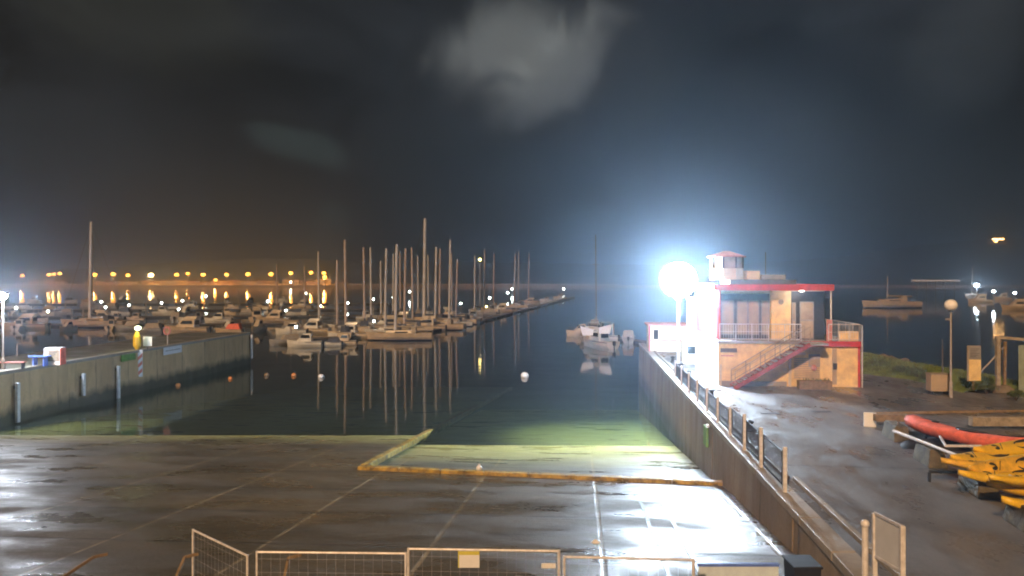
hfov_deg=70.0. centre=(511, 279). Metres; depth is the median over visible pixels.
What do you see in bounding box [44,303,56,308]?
motorboat
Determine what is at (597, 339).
motorboat
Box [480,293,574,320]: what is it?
pontoon
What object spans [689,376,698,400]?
guard rail
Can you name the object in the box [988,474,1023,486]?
kayak
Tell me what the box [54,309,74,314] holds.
motorboat
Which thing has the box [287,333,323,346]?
motorboat
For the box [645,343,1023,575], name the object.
quay pavement
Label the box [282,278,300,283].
waterfront house
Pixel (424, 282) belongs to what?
sailboat
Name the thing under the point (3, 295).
pier lamp
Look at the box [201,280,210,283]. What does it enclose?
waterfront house
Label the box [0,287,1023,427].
water
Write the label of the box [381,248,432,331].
sailboat
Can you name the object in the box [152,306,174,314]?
motorboat
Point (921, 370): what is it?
shrub
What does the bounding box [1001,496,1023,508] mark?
kayak
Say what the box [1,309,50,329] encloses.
motorboat
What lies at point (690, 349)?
window
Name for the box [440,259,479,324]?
sailboat
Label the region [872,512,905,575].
frame barrier
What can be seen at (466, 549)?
fence
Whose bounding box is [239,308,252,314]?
motorboat
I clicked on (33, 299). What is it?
motorboat
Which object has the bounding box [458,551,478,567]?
fence sign
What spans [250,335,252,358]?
fender post
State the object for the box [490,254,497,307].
sailboat
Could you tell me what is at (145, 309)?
pontoon
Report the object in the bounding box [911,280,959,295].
jetty
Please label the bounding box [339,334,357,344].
motorboat
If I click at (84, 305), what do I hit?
motorboat
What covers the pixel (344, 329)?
sailboat
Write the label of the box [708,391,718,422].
guard rail
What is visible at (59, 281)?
waterfront house
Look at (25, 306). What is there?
motorboat
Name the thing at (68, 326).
motorboat
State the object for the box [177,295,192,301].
motorboat
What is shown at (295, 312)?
motorboat
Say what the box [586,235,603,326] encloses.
sailboat
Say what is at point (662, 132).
sky
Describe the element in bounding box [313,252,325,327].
sailboat
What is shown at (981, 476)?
kayak
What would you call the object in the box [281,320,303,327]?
motorboat
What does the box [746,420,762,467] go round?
guard rail
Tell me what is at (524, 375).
mooring buoy
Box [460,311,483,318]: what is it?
motorboat
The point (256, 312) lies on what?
motorboat
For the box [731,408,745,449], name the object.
guard rail
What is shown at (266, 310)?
motorboat
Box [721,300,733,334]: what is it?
window
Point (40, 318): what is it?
motorboat
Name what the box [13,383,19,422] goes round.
fender post
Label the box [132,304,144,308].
motorboat
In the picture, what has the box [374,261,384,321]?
sailboat
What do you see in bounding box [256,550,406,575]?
fence
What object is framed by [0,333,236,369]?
pier pavement
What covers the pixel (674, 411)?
harbour wall
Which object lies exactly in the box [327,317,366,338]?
motorboat
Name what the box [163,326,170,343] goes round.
lifebuoy stand
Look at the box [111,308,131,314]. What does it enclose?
motorboat
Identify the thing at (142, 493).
slipway
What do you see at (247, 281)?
waterfront house
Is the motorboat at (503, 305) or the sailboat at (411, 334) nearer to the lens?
the sailboat at (411, 334)
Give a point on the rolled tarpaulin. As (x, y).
(908, 444)
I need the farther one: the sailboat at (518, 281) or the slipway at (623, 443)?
the sailboat at (518, 281)
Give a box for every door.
[792,302,795,338]
[800,302,813,338]
[832,348,836,384]
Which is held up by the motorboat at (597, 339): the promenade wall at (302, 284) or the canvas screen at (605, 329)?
the canvas screen at (605, 329)
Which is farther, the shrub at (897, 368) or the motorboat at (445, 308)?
the motorboat at (445, 308)
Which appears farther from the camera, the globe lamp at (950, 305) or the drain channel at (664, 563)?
the globe lamp at (950, 305)
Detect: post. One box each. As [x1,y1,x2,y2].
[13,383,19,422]
[80,373,85,395]
[115,366,120,398]
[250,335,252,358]
[674,360,675,377]
[860,519,869,575]
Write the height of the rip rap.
6.604 m
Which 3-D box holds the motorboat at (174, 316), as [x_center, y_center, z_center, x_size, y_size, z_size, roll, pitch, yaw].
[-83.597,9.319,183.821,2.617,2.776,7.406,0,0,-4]
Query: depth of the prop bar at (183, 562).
14.32 m
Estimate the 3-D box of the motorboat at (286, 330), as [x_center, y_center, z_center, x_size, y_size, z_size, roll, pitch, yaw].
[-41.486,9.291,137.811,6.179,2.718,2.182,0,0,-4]
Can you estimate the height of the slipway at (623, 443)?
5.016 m
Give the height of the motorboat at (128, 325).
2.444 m
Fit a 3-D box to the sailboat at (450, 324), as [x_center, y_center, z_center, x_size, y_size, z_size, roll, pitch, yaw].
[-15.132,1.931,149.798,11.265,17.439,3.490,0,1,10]
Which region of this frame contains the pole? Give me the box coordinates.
[942,339,942,371]
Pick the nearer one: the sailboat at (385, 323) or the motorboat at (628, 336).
the motorboat at (628, 336)
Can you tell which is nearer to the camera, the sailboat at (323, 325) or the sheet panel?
the sheet panel
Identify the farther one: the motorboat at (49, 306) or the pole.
the motorboat at (49, 306)
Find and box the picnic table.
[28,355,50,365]
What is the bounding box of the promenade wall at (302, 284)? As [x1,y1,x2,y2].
[0,284,619,284]
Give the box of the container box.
[925,372,949,394]
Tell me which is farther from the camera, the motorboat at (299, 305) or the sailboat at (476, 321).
the motorboat at (299, 305)
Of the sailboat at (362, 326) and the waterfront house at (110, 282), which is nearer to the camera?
the sailboat at (362, 326)
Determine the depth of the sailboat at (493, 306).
227.52 m
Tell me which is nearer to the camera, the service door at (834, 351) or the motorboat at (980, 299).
the service door at (834, 351)
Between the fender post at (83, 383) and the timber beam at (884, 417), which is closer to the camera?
the timber beam at (884, 417)
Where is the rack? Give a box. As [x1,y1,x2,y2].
[924,434,1023,481]
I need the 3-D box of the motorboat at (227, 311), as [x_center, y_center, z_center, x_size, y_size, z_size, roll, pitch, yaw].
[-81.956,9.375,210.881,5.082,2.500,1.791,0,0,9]
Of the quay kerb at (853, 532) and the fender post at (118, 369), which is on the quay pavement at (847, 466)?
the quay kerb at (853, 532)
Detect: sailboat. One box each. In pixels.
[61,222,131,327]
[272,265,280,309]
[300,267,308,314]
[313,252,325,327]
[328,260,342,335]
[337,240,353,339]
[357,247,371,331]
[364,248,409,331]
[366,244,432,340]
[366,247,376,323]
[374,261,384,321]
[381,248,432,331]
[388,254,397,314]
[397,218,458,322]
[397,252,402,314]
[407,247,417,323]
[413,247,465,329]
[413,256,421,316]
[426,248,457,315]
[426,255,432,315]
[432,240,472,326]
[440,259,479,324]
[451,253,454,311]
[469,256,483,312]
[473,250,500,312]
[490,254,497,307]
[506,254,529,308]
[513,252,526,304]
[521,255,539,301]
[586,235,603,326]
[862,276,922,307]
[965,266,980,295]
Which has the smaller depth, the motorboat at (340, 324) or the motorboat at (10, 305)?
the motorboat at (340, 324)
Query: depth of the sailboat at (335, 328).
130.68 m
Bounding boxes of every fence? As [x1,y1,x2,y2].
[192,529,248,575]
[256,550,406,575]
[407,547,559,575]
[563,555,694,575]
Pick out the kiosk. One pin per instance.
(661, 336)
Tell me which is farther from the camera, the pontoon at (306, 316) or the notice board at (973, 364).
the pontoon at (306, 316)
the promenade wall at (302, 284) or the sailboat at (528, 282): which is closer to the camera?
the sailboat at (528, 282)
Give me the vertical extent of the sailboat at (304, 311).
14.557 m
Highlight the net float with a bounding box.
[476,464,481,470]
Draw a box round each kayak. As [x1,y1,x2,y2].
[904,414,1023,444]
[941,457,981,468]
[949,452,1013,460]
[957,470,1023,482]
[966,455,1023,471]
[972,439,1023,454]
[986,479,1023,495]
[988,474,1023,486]
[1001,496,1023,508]
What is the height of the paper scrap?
0.120 m
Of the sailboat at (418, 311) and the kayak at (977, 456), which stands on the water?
the sailboat at (418, 311)
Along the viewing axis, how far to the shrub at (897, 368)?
49.31 m
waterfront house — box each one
[29,279,53,283]
[53,280,66,283]
[84,279,105,283]
[103,280,118,283]
[119,280,139,283]
[142,279,164,283]
[164,278,189,283]
[188,279,201,283]
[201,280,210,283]
[211,279,238,284]
[238,279,256,283]
[257,279,279,283]
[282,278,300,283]
[300,279,317,283]
[316,277,331,283]
[334,280,348,283]
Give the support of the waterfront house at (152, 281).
on the shore
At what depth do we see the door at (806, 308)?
45.04 m
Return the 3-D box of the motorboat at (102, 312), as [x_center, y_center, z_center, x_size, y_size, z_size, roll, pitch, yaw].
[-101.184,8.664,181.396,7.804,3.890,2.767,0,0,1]
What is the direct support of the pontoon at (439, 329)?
on the water
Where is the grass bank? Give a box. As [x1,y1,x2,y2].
[860,351,1023,392]
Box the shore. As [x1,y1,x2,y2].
[0,285,1023,286]
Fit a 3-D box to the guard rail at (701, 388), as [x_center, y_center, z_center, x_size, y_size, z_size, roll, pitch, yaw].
[9.561,5.775,36.660,0.110,1.150,2.642,0,0,5]
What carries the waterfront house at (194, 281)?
on the shore
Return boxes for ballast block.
[882,420,908,442]
[913,442,947,468]
[956,468,999,499]
[1003,497,1023,531]
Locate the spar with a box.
[892,429,1012,475]
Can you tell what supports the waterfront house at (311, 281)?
on the shore
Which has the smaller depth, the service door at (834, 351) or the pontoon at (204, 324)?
the service door at (834, 351)
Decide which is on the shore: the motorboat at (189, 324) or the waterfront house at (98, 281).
the waterfront house at (98, 281)
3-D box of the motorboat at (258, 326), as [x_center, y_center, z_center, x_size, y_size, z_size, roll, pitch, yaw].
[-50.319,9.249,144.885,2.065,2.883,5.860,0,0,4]
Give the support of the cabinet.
on the pier wall at (50, 394)
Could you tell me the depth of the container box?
40.76 m
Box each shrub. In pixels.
[864,357,894,366]
[891,363,909,372]
[902,366,931,376]
[971,381,999,393]
[1006,390,1023,400]
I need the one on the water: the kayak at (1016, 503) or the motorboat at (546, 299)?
the motorboat at (546, 299)
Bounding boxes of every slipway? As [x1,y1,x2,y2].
[0,387,795,575]
[377,410,711,479]
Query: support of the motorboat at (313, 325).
on the water
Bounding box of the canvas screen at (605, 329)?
[599,324,611,333]
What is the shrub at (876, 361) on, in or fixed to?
on the quay pavement at (847, 466)
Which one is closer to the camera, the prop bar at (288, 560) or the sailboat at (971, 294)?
the prop bar at (288, 560)
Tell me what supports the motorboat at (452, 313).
on the water
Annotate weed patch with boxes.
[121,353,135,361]
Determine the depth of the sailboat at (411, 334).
123.19 m
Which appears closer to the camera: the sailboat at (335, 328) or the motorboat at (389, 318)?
the sailboat at (335, 328)
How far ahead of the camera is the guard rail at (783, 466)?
22.82 m
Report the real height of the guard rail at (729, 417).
1.150 m
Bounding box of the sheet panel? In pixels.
[1019,345,1022,390]
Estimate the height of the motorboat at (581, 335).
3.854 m
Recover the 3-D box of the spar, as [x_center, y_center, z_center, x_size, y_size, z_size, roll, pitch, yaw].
[14.421,5.698,23.519,0.128,0.132,8.189,0,0,0]
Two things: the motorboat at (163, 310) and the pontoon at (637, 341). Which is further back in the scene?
the motorboat at (163, 310)
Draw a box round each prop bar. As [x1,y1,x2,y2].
[62,552,107,575]
[175,552,198,575]
[283,554,301,575]
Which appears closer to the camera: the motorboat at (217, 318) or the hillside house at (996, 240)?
the motorboat at (217, 318)
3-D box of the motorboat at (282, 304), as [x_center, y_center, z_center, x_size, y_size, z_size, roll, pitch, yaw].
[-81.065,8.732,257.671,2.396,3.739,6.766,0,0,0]
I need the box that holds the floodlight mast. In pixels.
[660,261,696,366]
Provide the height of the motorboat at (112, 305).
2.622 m
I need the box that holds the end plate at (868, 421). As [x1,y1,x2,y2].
[863,412,875,426]
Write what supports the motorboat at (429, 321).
on the water
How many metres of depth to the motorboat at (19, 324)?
149.25 m
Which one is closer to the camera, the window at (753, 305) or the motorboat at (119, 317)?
the window at (753, 305)
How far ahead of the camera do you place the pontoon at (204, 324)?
163.22 m
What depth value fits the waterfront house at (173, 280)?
1084.94 m
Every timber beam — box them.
[873,414,909,421]
[874,409,1023,413]
[969,416,1023,425]
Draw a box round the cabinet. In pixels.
[44,347,65,364]
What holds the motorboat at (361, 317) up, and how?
on the water
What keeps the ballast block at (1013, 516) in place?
on the quay pavement at (847, 466)
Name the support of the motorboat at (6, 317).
on the water
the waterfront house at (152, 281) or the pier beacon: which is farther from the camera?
the waterfront house at (152, 281)
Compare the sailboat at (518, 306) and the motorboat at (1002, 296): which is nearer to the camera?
the sailboat at (518, 306)
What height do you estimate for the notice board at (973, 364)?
2.650 m
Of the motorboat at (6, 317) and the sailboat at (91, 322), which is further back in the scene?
the motorboat at (6, 317)
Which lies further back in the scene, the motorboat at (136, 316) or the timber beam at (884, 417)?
the motorboat at (136, 316)
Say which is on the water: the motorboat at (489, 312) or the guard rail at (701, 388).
the motorboat at (489, 312)
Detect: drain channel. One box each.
[639,501,670,575]
[661,501,697,572]
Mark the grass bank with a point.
(917, 379)
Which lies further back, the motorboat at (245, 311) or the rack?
the motorboat at (245, 311)
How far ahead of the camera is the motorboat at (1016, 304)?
249.18 m
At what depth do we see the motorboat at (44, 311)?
211.51 m
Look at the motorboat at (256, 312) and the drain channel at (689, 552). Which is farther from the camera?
the motorboat at (256, 312)
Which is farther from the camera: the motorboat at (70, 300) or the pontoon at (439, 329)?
the motorboat at (70, 300)
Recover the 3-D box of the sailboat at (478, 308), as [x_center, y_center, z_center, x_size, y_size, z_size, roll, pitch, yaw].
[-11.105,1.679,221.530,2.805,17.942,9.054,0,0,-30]
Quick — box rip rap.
[881,354,1011,379]
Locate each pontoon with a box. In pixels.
[0,298,391,304]
[0,302,383,310]
[0,314,283,326]
[7,307,373,317]
[290,323,416,377]
[415,314,486,331]
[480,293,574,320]
[612,323,646,373]
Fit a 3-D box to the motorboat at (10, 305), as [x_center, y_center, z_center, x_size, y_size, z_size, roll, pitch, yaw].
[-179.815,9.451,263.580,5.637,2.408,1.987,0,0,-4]
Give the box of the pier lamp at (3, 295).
[0,292,9,368]
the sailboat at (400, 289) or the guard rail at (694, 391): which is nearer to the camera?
the guard rail at (694, 391)
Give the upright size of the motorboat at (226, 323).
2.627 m
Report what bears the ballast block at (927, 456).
on the quay pavement at (847, 466)
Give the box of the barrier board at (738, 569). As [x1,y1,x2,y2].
[697,563,778,575]
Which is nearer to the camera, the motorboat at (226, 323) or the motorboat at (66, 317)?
the motorboat at (226, 323)
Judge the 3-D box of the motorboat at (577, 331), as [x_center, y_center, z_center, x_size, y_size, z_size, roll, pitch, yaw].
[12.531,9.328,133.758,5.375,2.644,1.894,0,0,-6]
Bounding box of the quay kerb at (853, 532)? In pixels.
[654,350,906,575]
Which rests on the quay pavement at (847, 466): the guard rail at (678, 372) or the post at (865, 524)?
the post at (865, 524)
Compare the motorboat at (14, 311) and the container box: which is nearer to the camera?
the container box
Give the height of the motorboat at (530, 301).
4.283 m
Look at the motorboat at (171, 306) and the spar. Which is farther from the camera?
the motorboat at (171, 306)
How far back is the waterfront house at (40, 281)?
1083.76 m
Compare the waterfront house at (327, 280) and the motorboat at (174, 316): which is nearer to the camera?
the motorboat at (174, 316)
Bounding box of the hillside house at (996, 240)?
[987,236,1006,244]
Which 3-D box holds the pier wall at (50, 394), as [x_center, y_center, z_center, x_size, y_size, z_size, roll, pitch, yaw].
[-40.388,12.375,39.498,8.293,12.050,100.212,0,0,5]
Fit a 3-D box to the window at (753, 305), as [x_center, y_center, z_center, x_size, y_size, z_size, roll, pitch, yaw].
[14.986,2.330,45.368,0.642,2.140,0.055,0,0,5]
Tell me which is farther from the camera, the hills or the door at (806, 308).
the hills
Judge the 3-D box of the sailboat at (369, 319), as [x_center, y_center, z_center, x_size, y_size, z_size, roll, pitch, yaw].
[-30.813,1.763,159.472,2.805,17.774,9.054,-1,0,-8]
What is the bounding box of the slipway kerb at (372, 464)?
[358,405,722,485]
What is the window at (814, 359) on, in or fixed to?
in the harbour office
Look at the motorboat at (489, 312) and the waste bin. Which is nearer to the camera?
the waste bin
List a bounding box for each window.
[654,330,657,338]
[687,346,694,353]
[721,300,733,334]
[737,300,747,334]
[748,300,758,334]
[761,300,768,334]
[809,354,819,366]
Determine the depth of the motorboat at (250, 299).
338.68 m
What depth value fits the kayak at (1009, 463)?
21.55 m
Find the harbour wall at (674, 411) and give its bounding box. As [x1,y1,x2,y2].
[638,343,879,575]
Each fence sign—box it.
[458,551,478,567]
[541,563,555,567]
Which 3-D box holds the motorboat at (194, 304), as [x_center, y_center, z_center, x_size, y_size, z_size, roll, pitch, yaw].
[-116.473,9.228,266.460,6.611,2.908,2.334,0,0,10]
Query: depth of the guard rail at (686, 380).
42.25 m
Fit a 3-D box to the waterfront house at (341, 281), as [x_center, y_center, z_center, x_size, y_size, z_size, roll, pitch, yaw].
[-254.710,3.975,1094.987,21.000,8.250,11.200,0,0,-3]
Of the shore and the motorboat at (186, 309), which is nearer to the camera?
the motorboat at (186, 309)
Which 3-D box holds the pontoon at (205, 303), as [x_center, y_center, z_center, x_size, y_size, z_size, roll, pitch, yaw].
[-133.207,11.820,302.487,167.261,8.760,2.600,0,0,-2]
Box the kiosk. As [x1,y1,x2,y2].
[644,322,686,351]
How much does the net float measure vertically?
0.333 m
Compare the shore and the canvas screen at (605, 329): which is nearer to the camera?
the canvas screen at (605, 329)
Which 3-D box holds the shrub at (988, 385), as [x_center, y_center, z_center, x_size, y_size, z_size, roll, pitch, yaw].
[26.628,6.037,41.156,1.340,0.756,1.192,0,0,0]
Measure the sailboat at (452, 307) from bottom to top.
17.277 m
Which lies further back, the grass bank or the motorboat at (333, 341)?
the motorboat at (333, 341)
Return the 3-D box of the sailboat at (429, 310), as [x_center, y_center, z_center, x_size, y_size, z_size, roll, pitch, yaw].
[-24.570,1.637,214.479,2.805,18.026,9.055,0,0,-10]
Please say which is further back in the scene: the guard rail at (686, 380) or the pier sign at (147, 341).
the pier sign at (147, 341)
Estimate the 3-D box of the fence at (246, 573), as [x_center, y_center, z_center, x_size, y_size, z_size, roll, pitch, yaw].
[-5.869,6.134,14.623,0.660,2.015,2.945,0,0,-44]
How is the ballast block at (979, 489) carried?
on the quay pavement at (847, 466)
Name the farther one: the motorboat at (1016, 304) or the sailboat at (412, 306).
the motorboat at (1016, 304)
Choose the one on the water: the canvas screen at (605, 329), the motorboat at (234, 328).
the motorboat at (234, 328)
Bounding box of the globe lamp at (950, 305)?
[944,299,957,397]
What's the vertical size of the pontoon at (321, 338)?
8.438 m
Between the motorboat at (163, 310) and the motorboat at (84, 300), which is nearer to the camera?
the motorboat at (163, 310)
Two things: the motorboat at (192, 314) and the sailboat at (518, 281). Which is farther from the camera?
the sailboat at (518, 281)
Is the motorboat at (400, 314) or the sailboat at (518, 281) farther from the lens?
the sailboat at (518, 281)
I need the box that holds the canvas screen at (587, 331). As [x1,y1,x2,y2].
[580,326,593,335]
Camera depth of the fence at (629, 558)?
13.19 m
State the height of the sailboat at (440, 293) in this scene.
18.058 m
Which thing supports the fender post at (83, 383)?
attached to the pier wall at (50, 394)
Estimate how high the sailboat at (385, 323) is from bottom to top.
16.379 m
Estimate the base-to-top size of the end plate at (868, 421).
0.620 m
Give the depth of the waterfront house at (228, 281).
1083.17 m
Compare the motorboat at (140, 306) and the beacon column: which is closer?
the beacon column
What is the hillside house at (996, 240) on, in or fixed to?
on the hills
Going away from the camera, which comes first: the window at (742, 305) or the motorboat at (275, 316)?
the window at (742, 305)
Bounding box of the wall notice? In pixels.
[163,345,181,354]
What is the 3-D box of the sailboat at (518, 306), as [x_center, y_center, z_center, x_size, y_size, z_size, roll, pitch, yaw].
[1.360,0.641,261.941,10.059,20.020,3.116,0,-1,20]
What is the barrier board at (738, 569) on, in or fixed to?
on the slipway at (142, 493)
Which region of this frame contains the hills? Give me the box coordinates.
[0,237,1023,284]
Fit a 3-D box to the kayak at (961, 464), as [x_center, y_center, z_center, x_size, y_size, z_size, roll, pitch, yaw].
[15.433,5.668,22.651,4.600,0.478,0.720,0,-11,-7]
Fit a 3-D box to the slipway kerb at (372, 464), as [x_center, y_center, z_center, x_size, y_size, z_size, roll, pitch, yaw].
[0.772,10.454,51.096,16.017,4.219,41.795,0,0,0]
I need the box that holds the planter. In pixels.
[797,378,831,389]
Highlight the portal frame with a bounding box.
[981,336,1023,392]
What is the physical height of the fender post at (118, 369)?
2.805 m
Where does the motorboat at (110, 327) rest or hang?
on the water
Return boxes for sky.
[0,0,1023,270]
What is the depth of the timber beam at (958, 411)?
34.82 m
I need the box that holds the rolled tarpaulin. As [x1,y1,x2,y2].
[898,438,972,451]
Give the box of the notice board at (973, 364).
[967,346,980,391]
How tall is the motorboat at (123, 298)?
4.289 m
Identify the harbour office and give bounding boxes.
[694,251,862,388]
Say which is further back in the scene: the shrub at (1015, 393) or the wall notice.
the wall notice
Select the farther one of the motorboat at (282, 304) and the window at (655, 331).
the motorboat at (282, 304)
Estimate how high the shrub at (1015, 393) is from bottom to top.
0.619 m
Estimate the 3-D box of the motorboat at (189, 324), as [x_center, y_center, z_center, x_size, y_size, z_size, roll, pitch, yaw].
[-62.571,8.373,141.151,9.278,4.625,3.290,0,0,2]
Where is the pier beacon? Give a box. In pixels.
[133,324,144,376]
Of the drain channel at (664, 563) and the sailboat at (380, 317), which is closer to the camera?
the drain channel at (664, 563)
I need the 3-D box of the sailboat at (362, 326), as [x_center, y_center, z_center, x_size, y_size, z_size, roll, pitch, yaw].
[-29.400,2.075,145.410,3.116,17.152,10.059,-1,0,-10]
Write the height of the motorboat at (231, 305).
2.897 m
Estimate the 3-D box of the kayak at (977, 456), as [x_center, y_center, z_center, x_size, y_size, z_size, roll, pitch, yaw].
[15.552,5.574,23.450,4.600,0.478,0.720,0,17,-24]
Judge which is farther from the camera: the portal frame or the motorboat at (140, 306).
the motorboat at (140, 306)
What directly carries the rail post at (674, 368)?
on the harbour wall at (674, 411)
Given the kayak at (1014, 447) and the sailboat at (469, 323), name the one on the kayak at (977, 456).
the kayak at (1014, 447)
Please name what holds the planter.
on the quay pavement at (847, 466)
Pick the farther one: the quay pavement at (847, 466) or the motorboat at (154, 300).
the motorboat at (154, 300)
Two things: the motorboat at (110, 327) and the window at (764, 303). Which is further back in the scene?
the motorboat at (110, 327)
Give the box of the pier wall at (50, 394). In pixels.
[0,332,250,430]
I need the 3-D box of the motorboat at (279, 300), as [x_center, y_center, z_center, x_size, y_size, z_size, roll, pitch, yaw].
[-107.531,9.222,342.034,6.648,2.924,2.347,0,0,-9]
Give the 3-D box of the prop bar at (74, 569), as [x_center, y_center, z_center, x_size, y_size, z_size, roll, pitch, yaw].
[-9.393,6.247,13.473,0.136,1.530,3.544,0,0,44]
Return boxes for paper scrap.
[591,539,600,543]
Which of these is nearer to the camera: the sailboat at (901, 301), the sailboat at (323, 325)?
the sailboat at (323, 325)
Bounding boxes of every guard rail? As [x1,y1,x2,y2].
[676,363,682,384]
[682,369,689,392]
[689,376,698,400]
[698,383,707,410]
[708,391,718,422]
[719,401,731,435]
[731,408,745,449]
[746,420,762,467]
[763,434,786,491]
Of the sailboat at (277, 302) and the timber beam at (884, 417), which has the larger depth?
the sailboat at (277, 302)
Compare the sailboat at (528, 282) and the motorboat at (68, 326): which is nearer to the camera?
the motorboat at (68, 326)
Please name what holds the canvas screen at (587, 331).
attached to the motorboat at (597, 339)
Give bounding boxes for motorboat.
[0,314,8,321]
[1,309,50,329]
[5,303,20,307]
[7,308,18,314]
[10,319,25,330]
[18,303,33,308]
[27,295,40,301]
[37,315,47,321]
[38,308,53,314]
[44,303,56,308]
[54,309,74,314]
[60,315,72,321]
[60,321,77,330]
[64,298,77,301]
[79,302,98,307]
[81,296,96,301]
[87,307,108,317]
[99,303,118,308]
[104,319,116,330]
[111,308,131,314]
[114,313,123,319]
[114,320,144,329]
[117,296,129,302]
[126,313,146,320]
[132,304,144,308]
[134,323,163,331]
[147,298,159,301]
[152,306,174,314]
[164,311,212,332]
[168,304,181,308]
[169,312,185,320]
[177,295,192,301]
[178,313,202,321]
[182,304,194,315]
[184,301,200,307]
[204,312,232,322]
[215,323,244,332]
[219,308,235,314]
[221,320,234,327]
[223,302,238,308]
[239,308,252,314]
[246,297,253,301]
[248,305,265,321]
[251,319,267,331]
[252,304,269,315]
[253,303,266,307]
[257,306,291,322]
[269,334,299,344]
[275,297,289,301]
[275,322,308,333]
[278,299,287,308]
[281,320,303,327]
[286,309,300,314]
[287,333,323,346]
[292,297,313,307]
[299,314,331,333]
[317,337,342,345]
[324,320,347,328]
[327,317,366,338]
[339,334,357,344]
[355,311,377,319]
[372,311,409,328]
[397,310,408,317]
[421,311,446,330]
[443,306,463,315]
[444,308,466,320]
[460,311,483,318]
[477,308,496,315]
[494,300,512,311]
[520,298,539,304]
[540,297,552,300]
[553,293,566,298]
[566,324,585,335]
[580,322,597,341]
[583,322,619,348]
[609,335,619,340]
[621,330,635,342]
[968,292,992,302]
[994,293,1012,299]
[1001,299,1023,309]
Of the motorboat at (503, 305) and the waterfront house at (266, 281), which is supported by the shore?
the waterfront house at (266, 281)
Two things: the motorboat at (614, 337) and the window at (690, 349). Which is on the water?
the motorboat at (614, 337)
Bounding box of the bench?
[0,361,26,368]
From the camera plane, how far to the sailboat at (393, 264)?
181.75 m
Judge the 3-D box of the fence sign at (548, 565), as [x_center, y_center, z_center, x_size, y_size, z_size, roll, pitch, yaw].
[0.655,5.125,13.114,0.258,0.086,0.012,0,0,0]
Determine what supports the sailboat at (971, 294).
on the water
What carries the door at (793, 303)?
in the harbour office
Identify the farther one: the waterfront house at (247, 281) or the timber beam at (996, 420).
the waterfront house at (247, 281)
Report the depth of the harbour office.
44.88 m
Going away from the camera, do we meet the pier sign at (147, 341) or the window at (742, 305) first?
the window at (742, 305)
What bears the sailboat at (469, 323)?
on the water
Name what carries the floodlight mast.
on the quay pavement at (847, 466)
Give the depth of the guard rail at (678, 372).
45.22 m
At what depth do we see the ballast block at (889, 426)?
29.08 m
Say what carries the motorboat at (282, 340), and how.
on the water
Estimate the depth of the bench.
52.57 m
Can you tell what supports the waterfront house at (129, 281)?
on the shore
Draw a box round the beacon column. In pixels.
[681,290,696,363]
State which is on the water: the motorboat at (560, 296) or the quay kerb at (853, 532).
the motorboat at (560, 296)
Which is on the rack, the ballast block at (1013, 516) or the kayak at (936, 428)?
the kayak at (936, 428)
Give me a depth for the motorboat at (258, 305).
261.75 m
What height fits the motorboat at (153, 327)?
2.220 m
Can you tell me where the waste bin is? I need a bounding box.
[782,555,822,575]
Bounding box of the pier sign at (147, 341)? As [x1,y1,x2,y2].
[143,337,151,348]

